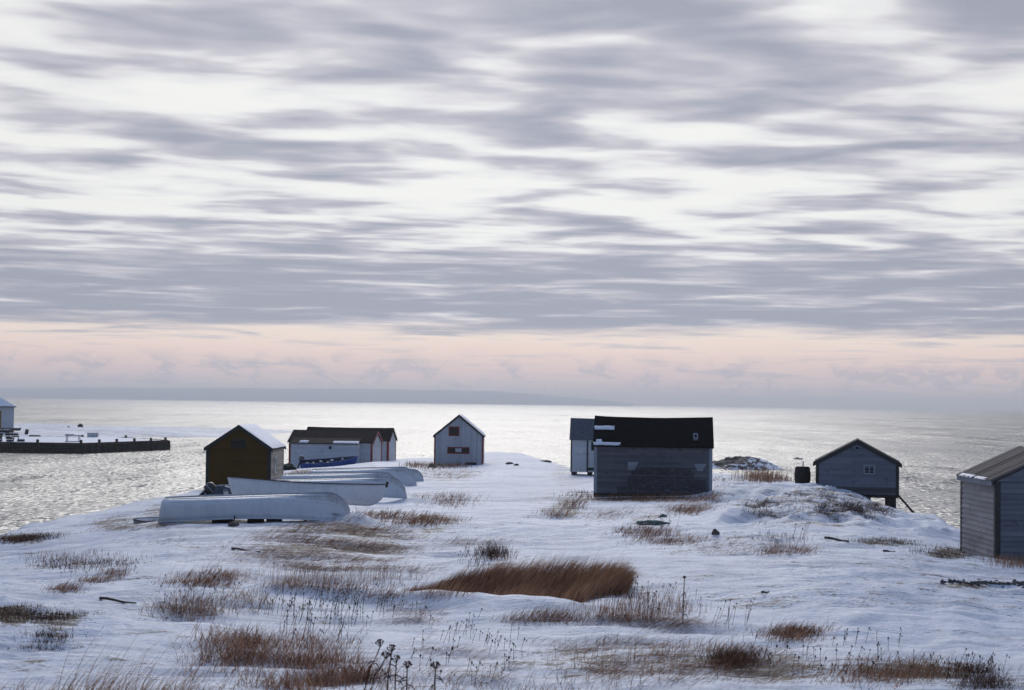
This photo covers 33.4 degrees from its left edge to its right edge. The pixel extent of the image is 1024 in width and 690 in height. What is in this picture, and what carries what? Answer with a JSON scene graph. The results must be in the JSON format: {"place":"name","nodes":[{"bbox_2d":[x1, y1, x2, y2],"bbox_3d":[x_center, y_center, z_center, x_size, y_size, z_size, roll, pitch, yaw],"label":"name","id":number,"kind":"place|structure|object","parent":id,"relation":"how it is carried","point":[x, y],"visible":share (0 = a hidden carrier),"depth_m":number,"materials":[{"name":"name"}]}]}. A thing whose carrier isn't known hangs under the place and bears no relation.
{"place":"outdoors","nodes":[
{"label":"outdoors","id":0,"kind":"place"},
{"bbox_2d":[3,423,291,451],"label":"snowy spit","id":1,"kind":"structure","parent":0,"point":[56,430],"depth_m":368.45,"materials":[{"name":"white snow"}]},
{"bbox_2d":[0,397,15,431],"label":"harbour house","id":2,"kind":"structure","parent":1,"relation":"on","point":[6,414],"depth_m":299.41,"materials":[{"name":"white paint"}]},
{"bbox_2d":[0,388,633,405],"bbox_3d":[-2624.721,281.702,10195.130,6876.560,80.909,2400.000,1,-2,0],"label":"distant hills","id":3,"kind":"structure","parent":0,"point":[363,396],"depth_m":9211.57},
{"bbox_2d":[1,628,646,689],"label":"tall foreground grass","id":4,"kind":"structure","parent":0,"point":[113,682],"depth_m":21.33,"materials":[{"name":"brown plant"}]},
{"bbox_2d":[0,452,1023,689],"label":"snow ground","id":5,"kind":"structure","parent":0,"point":[983,623],"depth_m":36.46,"materials":[{"name":"white snow"}]},
{"bbox_2d":[40,577,89,593],"bbox_3d":[-9.301,5.055,35.757,1.200,0.456,2.725,1,-2,-16],"label":"grass tuft","id":6,"kind":"object","parent":5,"relation":"on","point":[62,587],"visible":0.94,"depth_m":35.72,"materials":[{"name":"brown plant"}]},
{"bbox_2d":[74,570,119,582],"bbox_3d":[-9.574,5.303,39.084,1.060,0.375,1.651,2,-2,-31],"label":"grass tuft","id":7,"kind":"object","parent":5,"relation":"on","point":[90,579],"visible":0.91,"depth_m":38.85,"materials":[{"name":"brown plant"}]},
{"bbox_2d":[95,563,133,578],"bbox_3d":[-9.262,5.303,40.106,1.068,0.348,1.876,1,-2,-11],"label":"grass tuft","id":8,"kind":"object","parent":5,"relation":"on","point":[117,571],"visible":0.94,"depth_m":40.06,"materials":[{"name":"brown plant"}]},
{"bbox_2d":[99,597,135,603],"bbox_3d":[-7.624,4.947,33.008,0.060,0.096,1.552,2,-2,-39],"label":"driftwood","id":9,"kind":"object","parent":5,"relation":"on","point":[108,598],"visible":1,"depth_m":33.07,"materials":[{"name":"wood"}]},
{"bbox_2d":[133,517,158,523],"bbox_3d":[-13.482,6.809,64.846,1.806,0.476,0.884,-1,6,-8],"label":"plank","id":10,"kind":"object","parent":5,"relation":"on","point":[141,520],"visible":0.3,"depth_m":64.91,"materials":[{"name":"grey wood"}]},
{"bbox_2d":[146,561,280,591],"bbox_3d":[-6.820,5.173,37.887,3.269,0.708,5.607,1,-2,0],"label":"brown grass patch","id":11,"kind":"object","parent":5,"relation":"on","point":[209,578],"visible":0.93,"depth_m":38.14,"materials":[{"name":"brown plant"}]},
{"bbox_2d":[199,482,231,494],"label":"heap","id":12,"kind":"object","parent":5,"relation":"on","point":[210,488],"visible":0.05,"depth_m":73.60,"materials":[{"name":"paint"}]},
{"bbox_2d":[221,519,232,523],"bbox_3d":[-10.146,6.301,60.836,0.358,0.410,0.400,1,-2,0],"label":"wooden block","id":13,"kind":"object","parent":5,"relation":"on","point":[226,521],"depth_m":60.64,"materials":[{"name":"brown wood"}]},
{"bbox_2d":[228,521,238,526],"bbox_3d":[-9.563,6.153,58.564,0.400,0.210,0.348,1,-2,0],"label":"stone","id":14,"kind":"object","parent":5,"relation":"on","point":[232,524],"visible":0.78,"depth_m":58.44,"materials":[{"name":"grey stone"}]},
{"bbox_2d":[204,423,285,484],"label":"ochre shed","id":15,"kind":"structure","parent":5,"relation":"on","point":[253,450],"depth_m":97.82,"materials":[{"name":"beige wood"}]},
{"bbox_2d":[274,457,276,472],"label":"window","id":16,"kind":"structure","parent":15,"relation":"in","point":[275,458],"depth_m":99.66,"materials":[{"name":"white glass"}]},
{"bbox_2d":[231,547,259,551],"bbox_3d":[-7.495,5.778,48.038,0.070,0.090,1.782,2,-2,-34],"label":"driftwood","id":17,"kind":"object","parent":5,"relation":"on","point":[234,548],"visible":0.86,"depth_m":48.38,"materials":[{"name":"wood"}]},
{"bbox_2d":[157,492,349,522],"bbox_3d":[-9.127,5.874,60.943,6.813,1.128,1.774,-2,2,0],"label":"overturned boat","id":18,"kind":"object","parent":5,"relation":"on","point":[317,506],"visible":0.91,"depth_m":60.26,"materials":[{"name":"white paint"}]},
{"bbox_2d":[247,519,263,522],"bbox_3d":[-9.133,6.200,60.840,0.545,0.510,0.400,1,-2,0],"label":"wooden block","id":19,"kind":"object","parent":5,"relation":"on","point":[254,520],"depth_m":60.64,"materials":[{"name":"brown wood"}]},
{"bbox_2d":[266,519,282,521],"bbox_3d":[-8.470,6.180,60.841,0.530,0.510,0.400,1,-2,0],"label":"wooden block","id":20,"kind":"object","parent":5,"relation":"on","point":[269,520],"depth_m":60.64,"materials":[{"name":"brown wood"}]},
{"bbox_2d":[284,463,296,470],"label":"scrap heap","id":21,"kind":"object","parent":5,"relation":"on","point":[288,466],"visible":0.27,"depth_m":140.25,"materials":[{"name":"grey metal"}]},
{"bbox_2d":[153,608,462,689],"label":"foreground thicket","id":22,"kind":"object","parent":5,"relation":"on","point":[243,640],"visible":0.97,"depth_m":25.48,"materials":[{"name":"brown plant"}]},
{"bbox_2d":[227,476,388,505],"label":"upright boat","id":23,"kind":"object","parent":5,"relation":"on","point":[361,494],"visible":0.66,"depth_m":66.18,"materials":[{"name":"white paint"}]},
{"bbox_2d":[296,455,357,468],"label":"blue skiff","id":24,"kind":"object","parent":5,"relation":"on","point":[325,462],"visible":0.78,"depth_m":144.92,"materials":[{"name":"paint"}]},
{"bbox_2d":[287,430,382,466],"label":"long white shed","id":25,"kind":"structure","parent":5,"relation":"on","point":[365,446],"depth_m":149.74,"materials":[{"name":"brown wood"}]},
{"bbox_2d":[281,472,393,478],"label":"overturned boat","id":26,"kind":"object","parent":5,"relation":"on","point":[330,474],"visible":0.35,"depth_m":92.74,"materials":[{"name":"white paint"}]},
{"bbox_2d":[274,476,406,498],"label":"overturned boat","id":27,"kind":"object","parent":5,"relation":"on","point":[396,488],"visible":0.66,"depth_m":77.89,"materials":[{"name":"white paint"}]},
{"bbox_2d":[256,571,425,605],"bbox_3d":[-3.312,5.005,35.528,4.696,0.632,1.883,0,-2,19],"label":"brown grass strip","id":28,"kind":"object","parent":5,"relation":"on","point":[388,593],"depth_m":35.56,"materials":[{"name":"brown plant"}]},
{"bbox_2d":[307,427,397,460],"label":"long white shed","id":29,"kind":"structure","parent":5,"relation":"on","point":[389,439],"depth_m":158.47,"materials":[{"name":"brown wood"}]},
{"bbox_2d":[309,467,416,484],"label":"overturned boat","id":30,"kind":"object","parent":5,"relation":"on","point":[405,475],"visible":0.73,"depth_m":99.18,"materials":[{"name":"white paint"}]},
{"bbox_2d":[362,639,383,689],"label":"dried flower stalk","id":31,"kind":"object","parent":5,"relation":"on","point":[379,645],"visible":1,"depth_m":22.53,"materials":[{"name":"brown plant"}]},
{"bbox_2d":[367,651,390,689],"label":"dried flower stalk","id":32,"kind":"object","parent":5,"relation":"on","point":[386,657],"visible":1,"depth_m":22.47,"materials":[{"name":"brown plant"}]},
{"bbox_2d":[381,644,397,689],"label":"dried flower stalk","id":33,"kind":"object","parent":5,"relation":"on","point":[391,651],"visible":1,"depth_m":22.53,"materials":[{"name":"brown plant"}]},
{"bbox_2d":[390,655,402,688],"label":"dried flower stalk","id":34,"kind":"object","parent":5,"relation":"on","point":[398,658],"visible":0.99,"depth_m":22.60,"materials":[{"name":"brown plant"}]},
{"bbox_2d":[399,661,413,689],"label":"dried flower stalk","id":35,"kind":"object","parent":5,"relation":"on","point":[407,667],"visible":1,"depth_m":22.53,"materials":[{"name":"brown plant"}]},
{"bbox_2d":[410,469,423,480],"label":"overturned boat","id":36,"kind":"object","parent":5,"relation":"on","point":[418,475],"visible":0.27,"depth_m":106.69,"materials":[{"name":"white paint"}]},
{"bbox_2d":[429,661,443,689],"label":"dried flower stalk","id":37,"kind":"object","parent":5,"relation":"on","point":[433,665],"visible":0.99,"depth_m":22.80,"materials":[{"name":"brown plant"}]},
{"bbox_2d":[433,414,484,464],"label":"white gable shed","id":38,"kind":"structure","parent":5,"relation":"on","point":[460,437],"depth_m":147.77,"materials":[{"name":"wood"}]},
{"bbox_2d":[449,426,458,435],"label":"loft window","id":39,"kind":"structure","parent":38,"relation":"in","point":[453,430],"depth_m":147.79,"materials":[{"name":"red glass"}]},
{"bbox_2d":[447,447,469,453],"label":"long window","id":40,"kind":"structure","parent":38,"relation":"in","point":[450,450],"depth_m":147.72,"materials":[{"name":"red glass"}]},
{"bbox_2d":[0,474,982,668],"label":"heath twigs","id":41,"kind":"object","parent":5,"relation":"on","point":[20,538],"visible":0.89,"depth_m":44.33,"materials":[{"name":"brown plant"}]},
{"bbox_2d":[469,536,519,560],"bbox_3d":[-0.565,5.602,47.047,2.070,0.779,5.364,1,-2,0],"label":"dark bush","id":42,"kind":"object","parent":5,"relation":"on","point":[497,552],"visible":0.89,"depth_m":45.96,"materials":[{"name":"brown plant"}]},
{"bbox_2d":[19,458,1023,689],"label":"dry stems","id":43,"kind":"object","parent":5,"relation":"on","point":[173,606],"visible":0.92,"depth_m":32.49,"materials":[{"name":"brown plant"}]},
{"bbox_2d":[37,513,1009,685],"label":"seed weeds","id":44,"kind":"object","parent":5,"relation":"on","point":[728,619],"visible":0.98,"depth_m":31.80,"materials":[{"name":"brown plant"}]},
{"bbox_2d":[408,548,641,602],"bbox_3d":[0.022,5.083,36.940,5.269,1.321,6.483,-1,-2,35],"label":"brown grass clump","id":45,"kind":"object","parent":5,"relation":"on","point":[568,583],"visible":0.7,"depth_m":37.39,"materials":[{"name":"brown plant"}]},
{"bbox_2d":[86,468,1017,689],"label":"dead grass","id":46,"kind":"structure","parent":5,"relation":"on","point":[421,518],"depth_m":34.11,"materials":[{"name":"brown plant"}]},
{"bbox_2d":[530,496,593,519],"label":"grass tuft","id":47,"kind":"object","parent":5,"relation":"on","point":[562,510],"visible":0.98,"depth_m":69.12,"materials":[{"name":"brown plant"}]},
{"bbox_2d":[569,418,594,475],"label":"white shed","id":48,"kind":"structure","parent":5,"relation":"on","point":[582,447],"depth_m":119.77,"materials":[{"name":"grey wood"}]},
{"bbox_2d":[593,416,713,496],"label":"dark barn","id":49,"kind":"structure","parent":5,"relation":"on","point":[639,455],"depth_m":83.70,"materials":[{"name":"black wood"}]},
{"bbox_2d":[636,520,670,524],"bbox_3d":[4.860,6.174,59.122,1.261,0.218,0.722,1,-2,-16],"label":"fishing net heap","id":50,"kind":"object","parent":5,"relation":"on","point":[655,522],"visible":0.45,"depth_m":58.90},
{"bbox_2d":[681,576,686,621],"bbox_3d":[3.225,4.767,31.823,0.140,0.917,0.230,1,-2,0],"label":"dried flower stalk","id":51,"kind":"object","parent":5,"relation":"on","point":[684,577],"visible":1,"depth_m":31.82,"materials":[{"name":"brown plant"}]},
{"bbox_2d":[712,529,719,534],"bbox_3d":[6.318,5.823,52.807,0.230,0.283,0.193,2,-2,-35],"label":"boulder","id":52,"kind":"object","parent":5,"relation":"on","point":[715,532],"visible":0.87,"depth_m":52.76,"materials":[{"name":"grey stone"}]},
{"bbox_2d":[689,487,744,502],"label":"grass tuft","id":53,"kind":"object","parent":5,"relation":"on","point":[710,494],"visible":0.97,"depth_m":77.00,"materials":[{"name":"brown plant"}]},
{"bbox_2d":[718,463,794,483],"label":"reed fringe","id":54,"kind":"object","parent":5,"relation":"on","point":[766,477],"visible":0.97,"depth_m":100.42,"materials":[{"name":"brown plant"}]},
{"bbox_2d":[745,539,804,556],"bbox_3d":[7.217,5.518,46.579,1.803,0.440,4.943,1,-2,7],"label":"grass tuft","id":55,"kind":"object","parent":5,"relation":"on","point":[774,551],"visible":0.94,"depth_m":46.56,"materials":[{"name":"brown plant"}]},
{"bbox_2d":[734,617,840,647],"bbox_3d":[4.988,5.114,30.742,2.261,0.450,2.862,0,-2,28],"label":"grass mound","id":56,"kind":"object","parent":5,"relation":"on","point":[801,632],"depth_m":30.88,"materials":[{"name":"brown plant"}]},
{"bbox_2d":[794,461,810,482],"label":"barrel","id":57,"kind":"object","parent":5,"relation":"on","point":[802,474],"visible":0.87,"depth_m":93.46,"materials":[{"name":"metal"}]},
{"bbox_2d":[776,543,834,555],"bbox_3d":[8.010,5.503,46.193,1.621,0.432,3.852,0,-2,15],"label":"grass tuft","id":58,"kind":"object","parent":5,"relation":"on","point":[800,550],"visible":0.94,"depth_m":46.38,"materials":[{"name":"brown plant"}]},
{"bbox_2d":[824,536,849,541],"bbox_3d":[9.579,5.734,50.300,0.090,0.087,1.591,1,-2,-15],"label":"driftwood","id":59,"kind":"object","parent":5,"relation":"on","point":[828,537],"visible":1,"depth_m":50.37,"materials":[{"name":"grey wood"}]},
{"bbox_2d":[810,496,880,519],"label":"heather bush","id":60,"kind":"object","parent":5,"relation":"on","point":[850,507],"visible":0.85,"depth_m":65.87,"materials":[{"name":"brown plant"}]},
{"bbox_2d":[813,438,914,512],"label":"stilted grey shed","id":61,"kind":"structure","parent":5,"relation":"on","point":[858,466],"depth_m":91.75,"materials":[{"name":"wood"}]},
{"bbox_2d":[864,465,874,473],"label":"window","id":62,"kind":"structure","parent":61,"relation":"in","point":[873,469],"depth_m":91.65,"materials":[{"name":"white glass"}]},
{"bbox_2d":[940,579,1023,587],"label":"driftwood log","id":63,"kind":"object","parent":5,"relation":"on","point":[985,582],"visible":0.96,"depth_m":39.88,"materials":[{"name":"wood"}]},
{"bbox_2d":[956,446,1023,559],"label":"silver grey shed","id":64,"kind":"structure","parent":5,"relation":"on","point":[992,505],"depth_m":50.52,"materials":[{"name":"grey wood"}]},
{"bbox_2d":[0,398,1023,534],"bbox_3d":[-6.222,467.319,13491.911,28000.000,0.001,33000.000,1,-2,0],"label":"sea","id":65,"kind":"structure","parent":0,"point":[934,452],"depth_m":450.15,"materials":[{"name":"grey liquid"}]},
{"bbox_2d":[0,435,169,453],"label":"wharf","id":66,"kind":"structure","parent":65,"relation":"in","point":[39,444],"depth_m":250.32,"materials":[{"name":"wood"}]},
{"bbox_2d":[65,434,80,441],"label":"trestle table","id":67,"kind":"object","parent":66,"relation":"on","point":[66,435],"visible":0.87,"depth_m":247.22,"materials":[{"name":"grey paint"}]},
{"bbox_2d":[87,433,98,436],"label":"grey crate","id":68,"kind":"object","parent":66,"relation":"on","point":[92,434],"visible":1,"depth_m":278.63,"materials":[{"name":"paint"}]},
{"bbox_2d":[712,456,785,469],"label":"rocky islet","id":69,"kind":"object","parent":65,"relation":"in","point":[735,463],"visible":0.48,"depth_m":217.55,"materials":[{"name":"grey stone"}]},
{"bbox_2d":[0,0,1023,409],"label":"sky","id":70,"kind":"structure","parent":0,"point":[734,203],"materials":[{"name":"grey"}]},
{"bbox_2d":[909,652,1023,689],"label":"heather ridge","id":71,"kind":"structure","parent":0,"point":[988,680],"depth_m":23.25,"materials":[{"name":"brown plant"}]}
]}

